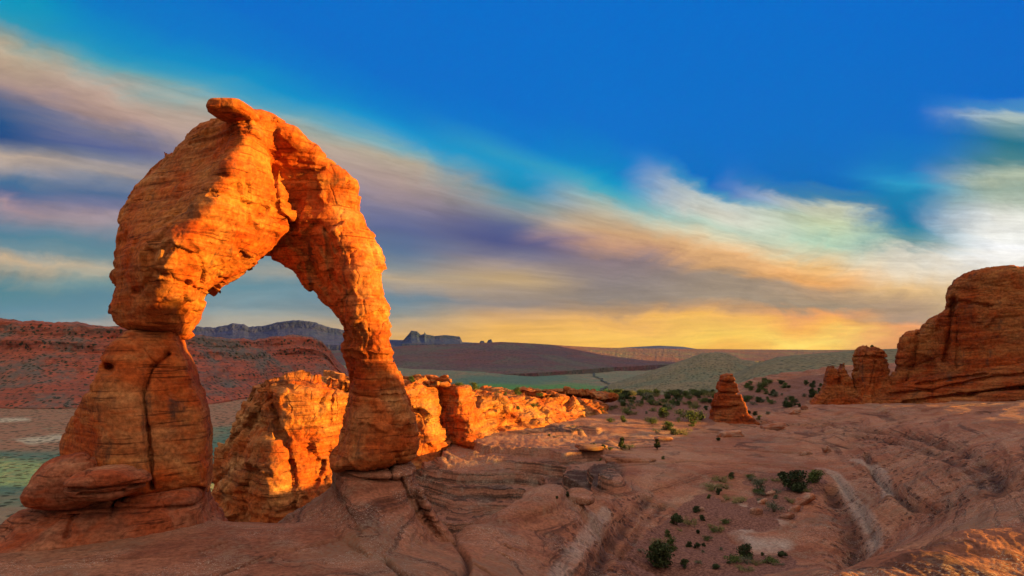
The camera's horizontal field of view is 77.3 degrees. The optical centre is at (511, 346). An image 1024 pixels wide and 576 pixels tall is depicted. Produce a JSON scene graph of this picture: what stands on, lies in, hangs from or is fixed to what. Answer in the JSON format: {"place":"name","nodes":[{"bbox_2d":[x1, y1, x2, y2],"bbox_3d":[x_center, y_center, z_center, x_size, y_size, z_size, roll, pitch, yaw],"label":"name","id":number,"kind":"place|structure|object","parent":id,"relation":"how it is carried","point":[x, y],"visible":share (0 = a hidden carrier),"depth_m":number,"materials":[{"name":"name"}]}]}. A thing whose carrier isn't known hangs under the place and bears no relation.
{"place":"outdoors","nodes":[
{"label":"outdoors","id":0,"kind":"place"},
{"bbox_2d":[0,318,347,408],"bbox_3d":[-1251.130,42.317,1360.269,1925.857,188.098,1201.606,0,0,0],"label":"mesa","id":1,"kind":"structure","parent":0,"point":[47,365],"depth_m":969.34,"materials":[{"name":"brown stone"}]},
{"bbox_2d":[192,320,394,350],"bbox_3d":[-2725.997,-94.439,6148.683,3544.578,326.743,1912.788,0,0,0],"label":"mesa","id":2,"kind":"structure","parent":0,"point":[331,339],"depth_m":6032.76,"materials":[{"name":"grey stone"}]},
{"bbox_2d":[0,365,651,524],"bbox_3d":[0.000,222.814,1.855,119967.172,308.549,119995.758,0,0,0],"label":"valley","id":3,"kind":"structure","parent":0,"point":[30,439],"depth_m":647.10,"materials":[{"name":"green plant"}]},
{"bbox_2d":[390,340,470,346],"bbox_3d":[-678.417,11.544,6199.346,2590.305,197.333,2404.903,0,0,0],"label":"mesa","id":4,"kind":"structure","parent":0,"point":[396,343],"depth_m":6026.34,"materials":[{"name":"grey stone"}]},
{"bbox_2d":[402,331,461,345],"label":"butte","id":5,"kind":"object","parent":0,"point":[414,338],"visible":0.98,"depth_m":5890.17,"materials":[{"name":"grey stone"}]},
{"bbox_2d":[0,363,1023,575],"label":"ground","id":6,"kind":"structure","parent":0,"point":[920,489],"depth_m":45.16,"materials":[{"name":"brown stone"}]},
{"bbox_2d":[20,452,96,510],"bbox_3d":[-16.310,4.889,23.226,2.456,2.023,2.748,0,0,-34],"label":"boulder","id":7,"kind":"object","parent":6,"relation":"on","point":[43,489],"visible":0.71,"depth_m":22.24,"materials":[{"name":"stone"}]},
{"bbox_2d":[63,464,151,501],"bbox_3d":[-14.304,4.829,22.739,2.649,1.114,2.772,0,0,-32],"label":"boulder","id":8,"kind":"object","parent":6,"relation":"on","point":[104,483],"visible":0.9,"depth_m":21.80,"materials":[{"name":"stone"}]},
{"bbox_2d":[0,98,456,564],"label":"natural arch","id":9,"kind":"structure","parent":6,"relation":"on","point":[234,189],"depth_m":25.45,"materials":[{"name":"stone"}]},
{"bbox_2d":[211,370,451,522],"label":"rock fin","id":10,"kind":"object","parent":6,"relation":"on","point":[271,463],"visible":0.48,"depth_m":68.74,"materials":[{"name":"stone"}]},
{"bbox_2d":[409,376,414,381],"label":"bush","id":11,"kind":"object","parent":10,"relation":"on","point":[411,379],"visible":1,"depth_m":77.78,"materials":[{"name":"green plant"}]},
{"bbox_2d":[403,374,618,449],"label":"cliff","id":12,"kind":"structure","parent":6,"relation":"on","point":[469,415],"depth_m":91.38,"materials":[{"name":"stone"}]},
{"bbox_2d":[469,382,479,389],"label":"bush","id":13,"kind":"object","parent":12,"relation":"on","point":[474,386],"visible":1,"depth_m":88.33,"materials":[{"name":"green plant"}]},
{"bbox_2d":[513,387,521,394],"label":"bush","id":14,"kind":"object","parent":12,"relation":"on","point":[517,391],"visible":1,"depth_m":97.69,"materials":[{"name":"green plant"}]},
{"bbox_2d":[567,493,594,505],"bbox_3d":[3.947,9.069,38.032,2.019,0.610,1.270,0,0,0],"label":"rock","id":15,"kind":"object","parent":6,"relation":"on","point":[581,499],"visible":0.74,"depth_m":37.57,"materials":[{"name":"brown stone"}]},
{"bbox_2d":[575,443,607,450],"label":"rock","id":16,"kind":"object","parent":6,"relation":"on","point":[589,447],"visible":0.94,"depth_m":72.68,"materials":[{"name":"orange stone"}]},
{"bbox_2d":[601,389,617,392],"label":"bush","id":17,"kind":"object","parent":6,"relation":"on","point":[610,391],"visible":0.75,"depth_m":147.99,"materials":[{"name":"green plant"}]},
{"bbox_2d":[617,396,625,401],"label":"bush","id":18,"kind":"object","parent":6,"relation":"on","point":[620,398],"visible":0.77,"depth_m":132.30,"materials":[{"name":"green plant"}]},
{"bbox_2d":[618,437,625,449],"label":"bush","id":19,"kind":"object","parent":6,"relation":"on","point":[621,445],"visible":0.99,"depth_m":74.81,"materials":[{"name":"green plant"}]},
{"bbox_2d":[621,408,631,414],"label":"bush","id":20,"kind":"object","parent":6,"relation":"on","point":[627,412],"visible":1,"depth_m":109.75,"materials":[{"name":"green plant"}]},
{"bbox_2d":[600,454,655,463],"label":"rock","id":21,"kind":"object","parent":6,"relation":"on","point":[625,458],"visible":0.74,"depth_m":67.16,"materials":[{"name":"brown stone"}]},
{"bbox_2d":[640,389,653,393],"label":"bush","id":22,"kind":"object","parent":6,"relation":"on","point":[649,391],"visible":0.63,"depth_m":154.91,"materials":[{"name":"green plant"}]},
{"bbox_2d":[640,391,654,397],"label":"bush","id":23,"kind":"object","parent":6,"relation":"on","point":[647,394],"visible":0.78,"depth_m":141.17,"materials":[{"name":"green plant"}]},
{"bbox_2d":[642,416,657,423],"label":"bush","id":24,"kind":"object","parent":6,"relation":"on","point":[651,420],"visible":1,"depth_m":98.58,"materials":[{"name":"green plant"}]},
{"bbox_2d":[654,439,660,449],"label":"bush","id":25,"kind":"object","parent":6,"relation":"on","point":[657,444],"visible":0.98,"depth_m":75.40,"materials":[{"name":"green plant"}]},
{"bbox_2d":[650,537,667,544],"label":"bush","id":26,"kind":"object","parent":6,"relation":"on","point":[659,539],"visible":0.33,"depth_m":41.90,"materials":[{"name":"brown plant"}]},
{"bbox_2d":[644,540,674,567],"bbox_3d":[8.858,12.525,38.412,1.637,1.894,1.627,0,0,39],"label":"bush","id":27,"kind":"object","parent":6,"relation":"on","point":[659,551],"visible":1,"depth_m":38.22,"materials":[{"name":"green plant"}]},
{"bbox_2d":[657,398,668,402],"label":"bush","id":28,"kind":"object","parent":6,"relation":"on","point":[662,400],"visible":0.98,"depth_m":136.34,"materials":[{"name":"green plant"}]},
{"bbox_2d":[657,407,669,417],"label":"bush","id":29,"kind":"object","parent":6,"relation":"on","point":[662,413],"visible":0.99,"depth_m":104.66,"materials":[{"name":"green plant"}]},
{"bbox_2d":[654,436,672,441],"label":"rock","id":30,"kind":"object","parent":6,"relation":"on","point":[663,438],"visible":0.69,"depth_m":83.19,"materials":[{"name":"stone"}]},
{"bbox_2d":[661,421,673,430],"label":"bush","id":31,"kind":"object","parent":6,"relation":"on","point":[667,424],"visible":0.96,"depth_m":93.97,"materials":[{"name":"green plant"}]},
{"bbox_2d":[665,530,670,537],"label":"bush","id":32,"kind":"object","parent":6,"relation":"on","point":[667,532],"visible":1,"depth_m":44.62,"materials":[{"name":"green plant"}]},
{"bbox_2d":[664,536,677,550],"bbox_3d":[10.236,12.713,41.163,0.901,0.887,1.011,0,0,16],"label":"bush","id":33,"kind":"object","parent":6,"relation":"on","point":[671,541],"visible":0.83,"depth_m":41.09,"materials":[{"name":"green plant"}]},
{"bbox_2d":[665,389,679,395],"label":"bush","id":34,"kind":"object","parent":6,"relation":"on","point":[671,391],"visible":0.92,"depth_m":157.62,"materials":[{"name":"green plant"}]},
{"bbox_2d":[669,512,683,524],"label":"bush","id":35,"kind":"object","parent":6,"relation":"on","point":[676,517],"visible":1,"depth_m":47.74,"materials":[{"name":"green plant"}]},
{"bbox_2d":[673,393,680,399],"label":"bush","id":36,"kind":"object","parent":6,"relation":"on","point":[677,395],"visible":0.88,"depth_m":145.33,"materials":[{"name":"green plant"}]},
{"bbox_2d":[672,428,692,434],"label":"bush","id":37,"kind":"object","parent":6,"relation":"on","point":[681,432],"visible":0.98,"depth_m":89.84,"materials":[{"name":"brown plant"}]},
{"bbox_2d":[680,559,688,568],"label":"bush","id":38,"kind":"object","parent":6,"relation":"on","point":[683,562],"visible":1,"depth_m":38.24,"materials":[{"name":"green plant"}]},
{"bbox_2d":[685,541,692,546],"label":"bush","id":39,"kind":"object","parent":6,"relation":"on","point":[688,543],"visible":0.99,"depth_m":42.72,"materials":[{"name":"green plant"}]},
{"bbox_2d":[674,407,706,420],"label":"bush","id":40,"kind":"object","parent":6,"relation":"on","point":[688,414],"visible":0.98,"depth_m":103.10,"materials":[{"name":"green plant"}]},
{"bbox_2d":[682,516,698,524],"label":"bush","id":41,"kind":"object","parent":6,"relation":"on","point":[688,522],"visible":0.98,"depth_m":47.99,"materials":[{"name":"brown plant"}]},
{"bbox_2d":[688,420,697,426],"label":"bush","id":42,"kind":"object","parent":6,"relation":"on","point":[693,423],"visible":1,"depth_m":97.82,"materials":[{"name":"green plant"}]},
{"bbox_2d":[687,389,702,395],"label":"bush","id":43,"kind":"object","parent":6,"relation":"on","point":[694,391],"visible":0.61,"depth_m":159.24,"materials":[{"name":"green plant"}]},
{"bbox_2d":[692,506,699,512],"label":"bush","id":44,"kind":"object","parent":6,"relation":"on","point":[696,509],"visible":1,"depth_m":50.62,"materials":[{"name":"green plant"}]},
{"bbox_2d":[693,542,700,547],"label":"bush","id":45,"kind":"object","parent":6,"relation":"on","point":[697,545],"visible":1,"depth_m":42.33,"materials":[{"name":"green plant"}]},
{"bbox_2d":[694,392,701,397],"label":"bush","id":46,"kind":"object","parent":6,"relation":"on","point":[697,395],"visible":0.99,"depth_m":154.46,"materials":[{"name":"green plant"}]},
{"bbox_2d":[701,535,712,540],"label":"bush","id":47,"kind":"object","parent":6,"relation":"on","point":[707,538],"visible":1,"depth_m":44.56,"materials":[{"name":"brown plant"}]},
{"bbox_2d":[702,391,716,396],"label":"bush","id":48,"kind":"object","parent":6,"relation":"on","point":[708,394],"visible":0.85,"depth_m":157.25,"materials":[{"name":"green plant"}]},
{"bbox_2d":[701,482,722,490],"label":"bush","id":49,"kind":"object","parent":6,"relation":"on","point":[711,486],"visible":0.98,"depth_m":57.79,"materials":[{"name":"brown plant"}]},
{"bbox_2d":[712,563,719,568],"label":"bush","id":50,"kind":"object","parent":6,"relation":"on","point":[715,566],"visible":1,"depth_m":37.50,"materials":[{"name":"green plant"}]},
{"bbox_2d":[714,524,725,531],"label":"bush","id":51,"kind":"object","parent":6,"relation":"on","point":[720,528],"visible":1,"depth_m":46.63,"materials":[{"name":"green plant"}]},
{"bbox_2d":[708,475,732,482],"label":"bush","id":52,"kind":"object","parent":6,"relation":"on","point":[719,479],"visible":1,"depth_m":60.57,"materials":[{"name":"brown plant"}]},
{"bbox_2d":[718,483,731,488],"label":"bush","id":53,"kind":"object","parent":6,"relation":"on","point":[724,486],"visible":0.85,"depth_m":58.19,"materials":[{"name":"green plant"}]},
{"bbox_2d":[720,518,730,524],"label":"bush","id":54,"kind":"object","parent":6,"relation":"on","point":[724,521],"visible":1,"depth_m":47.89,"materials":[{"name":"green plant"}]},
{"bbox_2d":[722,494,730,500],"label":"bush","id":55,"kind":"object","parent":6,"relation":"on","point":[726,497],"visible":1,"depth_m":54.16,"materials":[{"name":"green plant"}]},
{"bbox_2d":[717,430,743,437],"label":"rock","id":56,"kind":"object","parent":6,"relation":"on","point":[731,433],"visible":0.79,"depth_m":87.98,"materials":[{"name":"stone"}]},
{"bbox_2d":[728,472,734,478],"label":"bush","id":57,"kind":"object","parent":6,"relation":"on","point":[730,474],"visible":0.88,"depth_m":61.59,"materials":[{"name":"green plant"}]},
{"bbox_2d":[709,373,759,424],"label":"rock spire","id":58,"kind":"object","parent":6,"relation":"on","point":[728,405],"visible":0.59,"depth_m":104.88,"materials":[{"name":"stone"}]},
{"bbox_2d":[724,552,744,563],"bbox_3d":[13.410,12.726,38.347,1.305,0.602,1.106,0,0,-5],"label":"bush","id":59,"kind":"object","parent":6,"relation":"on","point":[734,559],"visible":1,"depth_m":38.34,"materials":[{"name":"green plant"}]},
{"bbox_2d":[732,495,746,503],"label":"bush","id":60,"kind":"object","parent":6,"relation":"on","point":[740,500],"visible":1,"depth_m":53.03,"materials":[{"name":"green plant"}]},
{"bbox_2d":[735,564,754,571],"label":"bush","id":61,"kind":"object","parent":6,"relation":"on","point":[745,570],"visible":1,"depth_m":36.80,"materials":[{"name":"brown plant"}]},
{"bbox_2d":[736,543,754,558],"bbox_3d":[14.433,12.689,39.649,1.054,1.067,1.209,0,0,10],"label":"bush","id":62,"kind":"object","parent":6,"relation":"on","point":[744,549],"visible":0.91,"depth_m":39.55,"materials":[{"name":"green plant"}]},
{"bbox_2d":[739,555,751,563],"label":"bush","id":63,"kind":"object","parent":6,"relation":"on","point":[741,558],"visible":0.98,"depth_m":38.50,"materials":[{"name":"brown plant"}]},
{"bbox_2d":[750,507,762,514],"bbox_3d":[18.920,12.788,49.611,0.992,0.667,0.556,0,0,0],"label":"rock","id":64,"kind":"object","parent":6,"relation":"on","point":[756,511],"visible":0.98,"depth_m":49.36,"materials":[{"name":"stone"}]},
{"bbox_2d":[751,559,762,565],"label":"bush","id":65,"kind":"object","parent":6,"relation":"on","point":[757,562],"visible":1,"depth_m":38.02,"materials":[{"name":"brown plant"}]},
{"bbox_2d":[752,489,762,493],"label":"bush","id":66,"kind":"object","parent":6,"relation":"on","point":[758,490],"visible":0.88,"depth_m":55.96,"materials":[{"name":"green plant"}]},
{"bbox_2d":[752,479,765,490],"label":"bush","id":67,"kind":"object","parent":6,"relation":"on","point":[758,483],"visible":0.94,"depth_m":56.65,"materials":[{"name":"green plant"}]},
{"bbox_2d":[757,498,768,504],"bbox_3d":[20.611,12.792,52.597,0.893,0.612,0.586,0,0,0],"label":"rock","id":68,"kind":"object","parent":6,"relation":"on","point":[763,501],"visible":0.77,"depth_m":52.41,"materials":[{"name":"stone"}]},
{"bbox_2d":[758,381,770,386],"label":"bush","id":69,"kind":"object","parent":6,"relation":"on","point":[764,383],"visible":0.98,"depth_m":178.80,"materials":[{"name":"green plant"}]},
{"bbox_2d":[765,490,774,495],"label":"rock","id":70,"kind":"object","parent":6,"relation":"on","point":[770,493],"visible":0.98,"depth_m":54.85,"materials":[{"name":"stone"}]},
{"bbox_2d":[761,553,780,564],"bbox_3d":[15.634,12.832,38.438,1.143,0.526,1.349,0,0,38],"label":"bush","id":71,"kind":"object","parent":6,"relation":"on","point":[771,559],"visible":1,"depth_m":38.36,"materials":[{"name":"green plant"}]},
{"bbox_2d":[760,422,787,430],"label":"rock","id":72,"kind":"object","parent":6,"relation":"on","point":[777,426],"visible":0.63,"depth_m":94.98,"materials":[{"name":"stone"}]},
{"bbox_2d":[763,499,784,511],"bbox_3d":[20.368,12.481,50.192,1.733,1.123,1.560,0,0,-41],"label":"bush","id":73,"kind":"object","parent":6,"relation":"on","point":[773,507],"visible":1,"depth_m":50.01,"materials":[{"name":"green plant"}]},
{"bbox_2d":[777,471,784,479],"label":"bush","id":74,"kind":"object","parent":6,"relation":"on","point":[780,473],"visible":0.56,"depth_m":59.61,"materials":[{"name":"green plant"}]},
{"bbox_2d":[777,551,787,556],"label":"bush","id":75,"kind":"object","parent":6,"relation":"on","point":[782,553],"visible":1,"depth_m":40.54,"materials":[{"name":"green plant"}]},
{"bbox_2d":[779,511,794,518],"bbox_3d":[20.844,12.848,48.477,1.125,0.699,0.692,0,0,0],"label":"rock","id":76,"kind":"object","parent":6,"relation":"on","point":[789,515],"visible":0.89,"depth_m":48.26,"materials":[{"name":"stone"}]},
{"bbox_2d":[784,401,794,407],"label":"bush","id":77,"kind":"object","parent":6,"relation":"on","point":[789,404],"visible":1,"depth_m":114.94,"materials":[{"name":"green plant"}]},
{"bbox_2d":[783,496,795,502],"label":"bush","id":78,"kind":"object","parent":6,"relation":"on","point":[790,500],"visible":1,"depth_m":52.74,"materials":[{"name":"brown plant"}]},
{"bbox_2d":[779,470,808,492],"bbox_3d":[24.675,11.724,56.063,2.544,2.108,2.918,0,0,37],"label":"bush","id":79,"kind":"object","parent":6,"relation":"on","point":[800,485],"visible":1,"depth_m":55.71,"materials":[{"name":"green plant"}]},
{"bbox_2d":[787,505,800,511],"bbox_3d":[22.181,12.857,50.443,1.042,0.751,0.722,0,0,0],"label":"rock","id":80,"kind":"object","parent":6,"relation":"on","point":[795,508],"visible":0.83,"depth_m":50.19,"materials":[{"name":"stone"}]},
{"bbox_2d":[789,408,800,414],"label":"rock","id":81,"kind":"object","parent":6,"relation":"on","point":[795,411],"visible":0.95,"depth_m":106.88,"materials":[{"name":"stone"}]},
{"bbox_2d":[792,492,815,505],"bbox_3d":[23.732,12.621,52.386,1.945,1.262,1.256,0,0,0],"label":"rock","id":82,"kind":"object","parent":6,"relation":"on","point":[805,498],"visible":0.8,"depth_m":52.00,"materials":[{"name":"stone"}]},
{"bbox_2d":[800,405,807,409],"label":"rock","id":83,"kind":"object","parent":6,"relation":"on","point":[803,407],"visible":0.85,"depth_m":108.44,"materials":[{"name":"stone"}]},
{"bbox_2d":[804,469,825,482],"bbox_3d":[27.508,11.764,58.079,1.919,1.307,1.611,0,0,-32],"label":"bush","id":84,"kind":"object","parent":6,"relation":"on","point":[814,475],"visible":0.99,"depth_m":57.84,"materials":[{"name":"green plant"}]},
{"bbox_2d":[821,445,830,452],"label":"rock","id":85,"kind":"object","parent":6,"relation":"on","point":[826,449],"visible":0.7,"depth_m":71.42,"materials":[{"name":"stone"}]},
{"bbox_2d":[809,363,856,404],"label":"rock tower","id":86,"kind":"structure","parent":6,"relation":"on","point":[837,387],"depth_m":131.63,"materials":[{"name":"stone"}]},
{"bbox_2d":[851,345,891,403],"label":"rock tower","id":87,"kind":"structure","parent":6,"relation":"on","point":[870,375],"depth_m":126.84,"materials":[{"name":"stone"}]},
{"bbox_2d":[886,265,1023,403],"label":"butte","id":88,"kind":"object","parent":6,"relation":"on","point":[966,343],"visible":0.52,"depth_m":116.39,"materials":[{"name":"stone"}]},
{"bbox_2d":[0,0,1023,349],"label":"sky","id":89,"kind":"structure","parent":0,"point":[696,174],"materials":[{"name":"blue"}]},
{"bbox_2d":[331,342,852,375],"bbox_3d":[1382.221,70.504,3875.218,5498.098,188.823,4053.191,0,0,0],"label":"mesa","id":90,"kind":"structure","parent":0,"point":[520,359],"depth_m":2925.14,"materials":[{"name":"brown stone"}]},
{"bbox_2d":[593,373,610,389],"bbox_3d":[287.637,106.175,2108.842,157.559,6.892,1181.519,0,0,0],"label":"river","id":91,"kind":"structure","parent":0,"point":[601,380],"depth_m":2008.06,"materials":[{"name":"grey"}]},
{"bbox_2d":[608,352,758,395],"bbox_3d":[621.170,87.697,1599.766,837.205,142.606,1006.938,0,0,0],"label":"hill","id":92,"kind":"structure","parent":0,"point":[703,371],"depth_m":1452.02,"materials":[{"name":"green plant"}]},
{"bbox_2d":[624,346,764,349],"bbox_3d":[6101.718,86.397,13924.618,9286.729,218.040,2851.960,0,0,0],"label":"mesa","id":93,"kind":"structure","parent":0,"point":[669,347],"depth_m":13718.42,"materials":[{"name":"brown stone"}]},
{"bbox_2d":[733,349,896,383],"bbox_3d":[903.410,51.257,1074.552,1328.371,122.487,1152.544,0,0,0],"label":"hill","id":94,"kind":"structure","parent":0,"point":[792,363],"depth_m":949.65,"materials":[{"name":"green plant"}]}
]}

